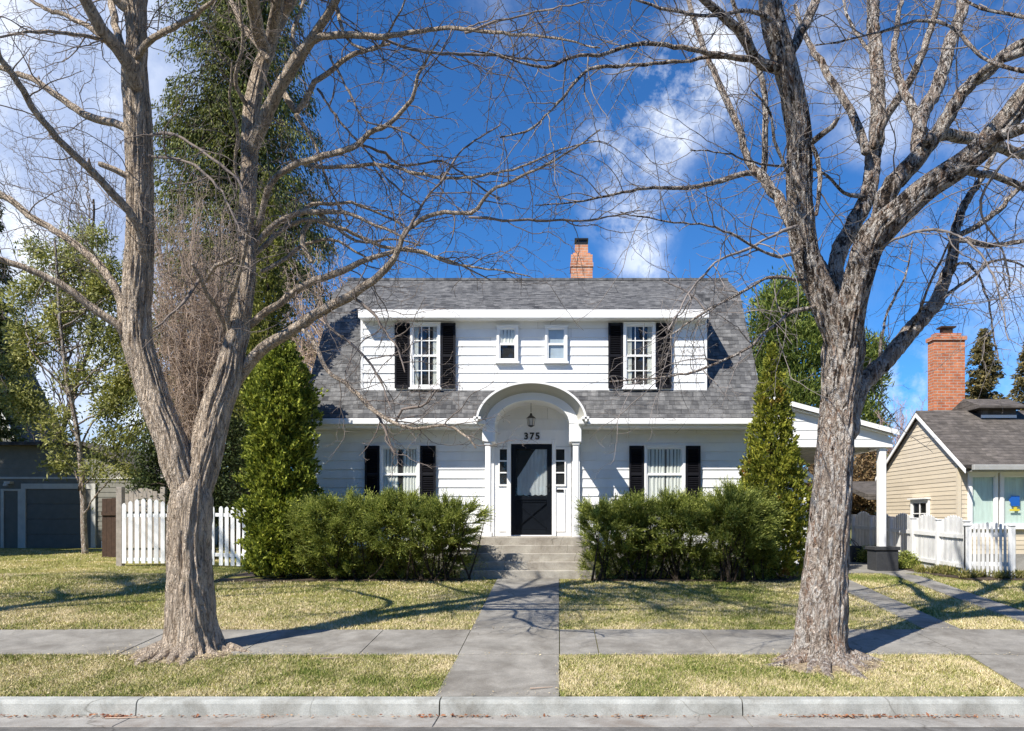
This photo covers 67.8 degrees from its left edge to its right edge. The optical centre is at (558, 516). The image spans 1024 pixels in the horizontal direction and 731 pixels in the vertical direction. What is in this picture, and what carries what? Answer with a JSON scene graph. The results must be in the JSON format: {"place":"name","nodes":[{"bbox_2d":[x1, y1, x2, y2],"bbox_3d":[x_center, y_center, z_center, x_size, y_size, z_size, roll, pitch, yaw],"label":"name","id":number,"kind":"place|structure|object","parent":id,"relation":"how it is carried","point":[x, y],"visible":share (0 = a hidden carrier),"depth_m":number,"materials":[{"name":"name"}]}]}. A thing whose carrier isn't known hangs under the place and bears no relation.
{"place":"outdoors","nodes":[
{"label":"outdoors","id":0,"kind":"place"},
{"bbox_2d":[0,629,1023,655],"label":"sidewalk","id":1,"kind":"structure","parent":0,"point":[964,642],"depth_m":10.13,"materials":[{"name":"concrete"}]},
{"bbox_2d":[0,532,1023,715],"bbox_3d":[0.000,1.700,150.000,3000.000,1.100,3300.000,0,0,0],"label":"ground","id":2,"kind":"structure","parent":0,"point":[95,568],"depth_m":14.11,"materials":[{"name":"green plant"}]},
{"bbox_2d":[0,179,29,441],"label":"conifer tree","id":3,"kind":"object","parent":2,"relation":"on","point":[6,433],"visible":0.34,"depth_m":30.25,"materials":[{"name":"green plant"}]},
{"bbox_2d":[0,316,68,441],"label":"gabled house","id":4,"kind":"structure","parent":2,"relation":"on","point":[30,429],"depth_m":38.92,"materials":[{"name":"grey paint"}]},
{"bbox_2d":[0,46,125,441],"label":"bare tree","id":5,"kind":"object","parent":2,"relation":"on","point":[62,224],"visible":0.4,"depth_m":29.69,"materials":[{"name":"brown plant"}]},
{"bbox_2d":[0,215,165,553],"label":"broadleaf tree","id":6,"kind":"object","parent":2,"relation":"on","point":[58,322],"visible":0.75,"depth_m":24.32,"materials":[{"name":"green plant"}]},
{"bbox_2d":[101,498,115,556],"bbox_3d":[-13.182,0.320,22.490,0.695,1.780,0.060,0,0,0],"label":"wooden fence","id":7,"kind":"object","parent":2,"relation":"on","point":[108,513],"visible":0.48,"depth_m":22.50,"materials":[{"name":"brown wood"}]},
{"bbox_2d":[0,442,224,547],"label":"garage","id":8,"kind":"structure","parent":2,"relation":"on","point":[36,511],"depth_m":28.45,"materials":[{"name":"grey paint"}]},
{"bbox_2d":[0,489,20,547],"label":"side door","id":9,"kind":"structure","parent":8,"relation":"in","point":[10,499],"depth_m":28.45,"materials":[{"name":"paint"}]},
{"bbox_2d":[21,484,95,547],"bbox_3d":[-18.731,-0.016,28.453,2.778,2.469,0.066,0,0,0],"label":"garage door","id":10,"kind":"structure","parent":8,"relation":"in","point":[45,508],"depth_m":28.45,"materials":[{"name":"paint"}]},
{"bbox_2d":[125,487,167,557],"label":"arched gate","id":11,"kind":"structure","parent":2,"relation":"on","point":[138,493],"depth_m":21.00,"materials":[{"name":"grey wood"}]},
{"bbox_2d":[129,650,230,662],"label":"bare soil","id":12,"kind":"structure","parent":2,"relation":"on","point":[204,656],"depth_m":9.31,"materials":[{"name":"brown soil"}]},
{"bbox_2d":[116,487,245,565],"bbox_3d":[-9.085,0.252,18.736,3.849,1.996,0.254,0,0,7],"label":"picket fence","id":13,"kind":"object","parent":2,"relation":"on","point":[121,516],"visible":0.6,"depth_m":18.86,"materials":[{"name":"white paint"}]},
{"bbox_2d":[114,403,254,559],"bbox_3d":[-10.271,-0.979,21.689,3.971,4.717,2.867,0,0,18],"label":"evergreen shrub","id":14,"kind":"object","parent":2,"relation":"on","point":[227,489],"visible":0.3,"depth_m":21.29,"materials":[{"name":"green plant"}]},
{"bbox_2d":[119,176,260,457],"bbox_3d":[-10.363,-4.067,21.568,4.208,10.865,3.316,0,0,0],"label":"bare tree","id":15,"kind":"object","parent":2,"relation":"on","point":[201,355],"visible":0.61,"depth_m":21.11,"materials":[{"name":"brown plant"}]},
{"bbox_2d":[85,0,341,551],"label":"spruce tree","id":16,"kind":"object","parent":2,"relation":"on","point":[194,137],"visible":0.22,"depth_m":25.23,"materials":[{"name":"green plant"}]},
{"bbox_2d":[214,470,292,545],"bbox_3d":[-12.816,-0.480,29.866,8.050,3.721,2.941,0,0,0],"label":"hedge","id":17,"kind":"object","parent":2,"relation":"on","point":[223,522],"visible":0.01,"depth_m":29.91,"materials":[{"name":"green plant"}]},
{"bbox_2d":[272,236,352,387],"bbox_3d":[-6.323,-3.180,20.320,3.088,9.089,2.773,0,0,0],"label":"thicket tree","id":18,"kind":"object","parent":2,"relation":"on","point":[311,361],"visible":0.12,"depth_m":20.23,"materials":[{"name":"brown plant"}]},
{"bbox_2d":[0,0,685,665],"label":"street tree","id":19,"kind":"object","parent":2,"relation":"on","point":[190,468],"visible":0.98,"depth_m":9.39,"materials":[{"name":"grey plant"}]},
{"bbox_2d":[436,578,558,696],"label":"front walk","id":20,"kind":"structure","parent":2,"relation":"on","point":[517,608],"depth_m":9.85,"materials":[{"name":"concrete"}]},
{"bbox_2d":[1,577,1013,695],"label":"dead leaves","id":21,"kind":"object","parent":2,"relation":"on","point":[489,652],"visible":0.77,"depth_m":9.05,"materials":[{"name":"brown plant"}]},
{"bbox_2d":[0,715,1023,726],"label":"gutter","id":22,"kind":"object","parent":2,"relation":"on","point":[514,721],"visible":0.68,"depth_m":7.41,"materials":[{"name":"concrete"}]},
{"bbox_2d":[105,657,549,718],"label":"fallen twigs","id":23,"kind":"object","parent":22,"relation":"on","point":[320,658],"visible":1,"depth_m":7.53,"materials":[{"name":"brown wood"}]},
{"bbox_2d":[0,712,1018,717],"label":"gutter litter","id":24,"kind":"object","parent":22,"relation":"on","point":[452,714],"visible":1,"depth_m":7.58,"materials":[{"name":"brown plant"}]},
{"bbox_2d":[308,238,812,578],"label":"dutch colonial house","id":25,"kind":"structure","parent":2,"relation":"on","point":[540,358],"depth_m":17.05,"materials":[{"name":"white paint"}]},
{"bbox_2d":[365,445,435,501],"bbox_3d":[-3.561,-0.951,17.034,1.586,1.328,0.085,0,0,0],"label":"window","id":26,"kind":"structure","parent":25,"relation":"in","point":[377,469],"depth_m":17.05,"materials":[{"name":"white paint"}]},
{"bbox_2d":[394,322,455,389],"bbox_3d":[-2.998,-3.606,17.003,1.361,1.508,0.085,0,0,0],"label":"window","id":27,"kind":"structure","parent":25,"relation":"in","point":[443,343],"depth_m":17.01,"materials":[{"name":"white paint"}]},
{"bbox_2d":[495,325,519,363],"bbox_3d":[-1.153,-3.865,17.003,0.544,0.856,0.085,0,0,0],"label":"window","id":28,"kind":"structure","parent":25,"relation":"in","point":[507,335],"depth_m":17.01,"materials":[{"name":"white paint"}]},
{"bbox_2d":[511,444,551,534],"bbox_3d":[-0.617,-0.621,17.015,0.910,2.043,0.077,0,0,0],"label":"door","id":29,"kind":"structure","parent":25,"relation":"in","point":[531,464],"depth_m":17.03,"materials":[{"name":"black paint"}]},
{"bbox_2d":[544,325,568,363],"bbox_3d":[-0.062,-3.865,17.003,0.566,0.856,0.085,0,0,0],"label":"window","id":30,"kind":"structure","parent":25,"relation":"in","point":[556,336],"depth_m":17.01,"materials":[{"name":"white paint"}]},
{"bbox_2d":[608,322,671,389],"bbox_3d":[1.811,-3.606,17.003,1.418,1.508,0.085,0,0,0],"label":"window","id":31,"kind":"structure","parent":25,"relation":"in","point":[624,337],"depth_m":17.01,"materials":[{"name":"white paint"}]},
{"bbox_2d":[629,445,700,500],"bbox_3d":[2.374,-0.951,17.034,1.598,1.328,0.085,0,0,0],"label":"window","id":32,"kind":"structure","parent":25,"relation":"in","point":[651,467],"depth_m":17.05,"materials":[{"name":"white paint"}]},
{"bbox_2d":[214,561,1023,582],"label":"planting bed","id":33,"kind":"object","parent":2,"relation":"on","point":[791,578],"visible":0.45,"depth_m":15.29,"materials":[{"name":"soil"}]},
{"bbox_2d":[231,171,298,511],"bbox_3d":[-6.513,-3.164,16.884,1.560,9.023,1.455,0,0,-33],"label":"arborvitae","id":34,"kind":"object","parent":33,"relation":"on","point":[268,289],"visible":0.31,"depth_m":16.74,"materials":[{"name":"green plant"}]},
{"bbox_2d":[228,340,328,576],"bbox_3d":[-5.726,-1.162,15.769,1.910,5.038,1.824,0,0,0],"label":"arborvitae","id":35,"kind":"object","parent":33,"relation":"on","point":[273,481],"visible":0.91,"depth_m":15.30,"materials":[{"name":"green plant"}]},
{"bbox_2d":[273,483,411,579],"bbox_3d":[-4.345,0.356,15.381,3.021,2.088,2.004,0,0,0],"label":"juniper bush","id":36,"kind":"object","parent":33,"relation":"on","point":[332,516],"visible":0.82,"depth_m":15.04,"materials":[{"name":"green plant"}]},
{"bbox_2d":[350,484,495,581],"bbox_3d":[-2.718,0.365,15.278,2.962,2.100,2.105,0,0,0],"label":"juniper bush","id":37,"kind":"object","parent":33,"relation":"on","point":[445,517],"visible":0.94,"depth_m":14.96,"materials":[{"name":"green plant"}]},
{"bbox_2d":[571,486,676,580],"bbox_3d":[1.343,0.352,15.425,2.229,1.980,1.959,0,0,0],"label":"juniper bush","id":38,"kind":"object","parent":33,"relation":"on","point":[615,517],"visible":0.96,"depth_m":15.05,"materials":[{"name":"green plant"}]},
{"bbox_2d":[630,484,739,579],"bbox_3d":[2.568,0.314,15.413,2.452,1.993,2.125,0,0,0],"label":"juniper bush","id":39,"kind":"object","parent":33,"relation":"on","point":[675,513],"visible":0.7,"depth_m":15.06,"materials":[{"name":"green plant"}]},
{"bbox_2d":[684,474,794,582],"bbox_3d":[3.587,0.237,15.130,2.383,2.193,2.236,0,0,0],"label":"juniper bush","id":40,"kind":"object","parent":33,"relation":"on","point":[745,512],"visible":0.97,"depth_m":14.79,"materials":[{"name":"green plant"}]},
{"bbox_2d":[730,342,812,577],"bbox_3d":[4.405,-1.139,15.645,1.818,4.991,1.823,0,0,0],"label":"arborvitae","id":41,"kind":"object","parent":33,"relation":"on","point":[781,460],"visible":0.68,"depth_m":15.38,"materials":[{"name":"green plant"}]},
{"bbox_2d":[850,538,875,562],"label":"shrub","id":42,"kind":"object","parent":33,"relation":"on","point":[863,552],"visible":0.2,"depth_m":19.94,"materials":[{"name":"green plant"}]},
{"bbox_2d":[898,550,928,568],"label":"shrub","id":43,"kind":"object","parent":33,"relation":"on","point":[905,561],"visible":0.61,"depth_m":17.67,"materials":[{"name":"green plant"}]},
{"bbox_2d":[911,564,1023,578],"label":"border plants","id":44,"kind":"object","parent":33,"relation":"on","point":[952,570],"visible":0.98,"depth_m":15.49,"materials":[{"name":"green plant"}]},
{"bbox_2d":[388,0,1023,679],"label":"street tree","id":45,"kind":"object","parent":2,"relation":"on","point":[836,296],"visible":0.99,"depth_m":8.89,"materials":[{"name":"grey plant"}]},
{"bbox_2d":[742,264,894,479],"bbox_3d":[10.424,-4.436,31.143,6.360,11.828,4.294,0,0,-21],"label":"pine tree","id":46,"kind":"object","parent":2,"relation":"on","point":[806,328],"visible":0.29,"depth_m":30.41,"materials":[{"name":"green plant"}]},
{"bbox_2d":[758,450,888,515],"bbox_3d":[8.498,-0.762,25.479,6.439,4.284,2.082,0,0,0],"label":"shrub","id":47,"kind":"object","parent":2,"relation":"on","point":[863,461],"visible":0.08,"depth_m":25.19,"materials":[{"name":"green plant"}]},
{"bbox_2d":[769,657,883,673],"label":"bare soil","id":48,"kind":"structure","parent":2,"relation":"on","point":[835,668],"depth_m":8.81,"materials":[{"name":"brown soil"}]},
{"bbox_2d":[757,397,900,570],"bbox_3d":[6.066,-0.768,20.280,3.212,4.077,6.440,0,0,0],"label":"carport","id":49,"kind":"object","parent":2,"relation":"on","point":[881,555],"visible":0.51,"depth_m":17.25,"materials":[{"name":"white paint"}]},
{"bbox_2d":[850,545,861,561],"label":"kerb block","id":50,"kind":"structure","parent":2,"relation":"on","point":[853,550],"depth_m":20.10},
{"bbox_2d":[875,395,926,457],"bbox_3d":[12.282,-1.527,27.059,2.412,5.783,2.371,0,0,-33],"label":"plum tree","id":51,"kind":"object","parent":2,"relation":"on","point":[901,417],"visible":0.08,"depth_m":27.05,"materials":[{"name":"brown plant"}]},
{"bbox_2d":[851,511,1016,577],"bbox_3d":[8.370,0.572,18.246,0.813,1.456,6.025,0,0,-9],"label":"picket fence","id":52,"kind":"object","parent":2,"relation":"on","point":[929,540],"visible":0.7,"depth_m":16.71,"materials":[{"name":"white paint"}]},
{"bbox_2d":[852,326,1023,570],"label":"bungalow","id":53,"kind":"object","parent":2,"relation":"on","point":[971,467],"visible":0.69,"depth_m":18.64,"materials":[{"name":"beige wood"}]},
{"bbox_2d":[907,498,930,517],"bbox_3d":[9.118,0.160,19.275,0.120,1.280,1.010,0,0,0],"label":"window","id":54,"kind":"structure","parent":53,"relation":"in","point":[918,506],"depth_m":19.28,"materials":[{"name":"white paint"}]},
{"bbox_2d":[966,472,999,528],"bbox_3d":[9.734,-0.375,17.444,0.739,1.312,0.085,0,0,0],"label":"window","id":55,"kind":"structure","parent":53,"relation":"in","point":[982,487],"depth_m":17.48,"materials":[{"name":"white paint"}]},
{"bbox_2d":[998,472,1023,528],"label":"window","id":56,"kind":"structure","parent":53,"relation":"in","point":[1010,483],"depth_m":17.48,"materials":[{"name":"white paint"}]},
{"bbox_2d":[1009,496,1019,510],"bbox_3d":[10.430,-0.311,17.420,0.256,0.345,0.008,0,0,0],"label":"window sign","id":57,"kind":"object","parent":53,"relation":"attached to","point":[1014,500],"visible":1,"depth_m":17.42,"materials":[{"name":"blue plastic"}]},
{"bbox_2d":[965,328,1016,400],"bbox_3d":[17.879,-3.307,31.959,2.994,9.325,2.784,0,0,29],"label":"fir tree","id":58,"kind":"object","parent":2,"relation":"on","point":[979,375],"visible":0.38,"depth_m":31.75,"materials":[{"name":"green plant"}]},
{"bbox_2d":[1006,342,1023,410],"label":"fir tree","id":59,"kind":"object","parent":2,"relation":"on","point":[1018,384],"visible":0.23,"depth_m":34.09,"materials":[{"name":"green plant"}]},
{"bbox_2d":[0,725,1023,730],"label":"street","id":60,"kind":"structure","parent":0,"point":[113,728],"depth_m":7.19,"materials":[{"name":"grey asphalt"}]},
{"bbox_2d":[0,696,1023,715],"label":"kerb","id":61,"kind":"structure","parent":60,"relation":"on","point":[493,705],"depth_m":7.65,"materials":[{"name":"concrete"}]},
{"bbox_2d":[0,0,1023,469],"label":"sky","id":62,"kind":"structure","parent":0,"point":[910,369],"materials":[{"name":"blue"}]},
{"bbox_2d":[796,562,1023,689],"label":"driveway","id":63,"kind":"structure","parent":0,"point":[1010,668],"depth_m":12.41,"materials":[{"name":"concrete"}]}
]}

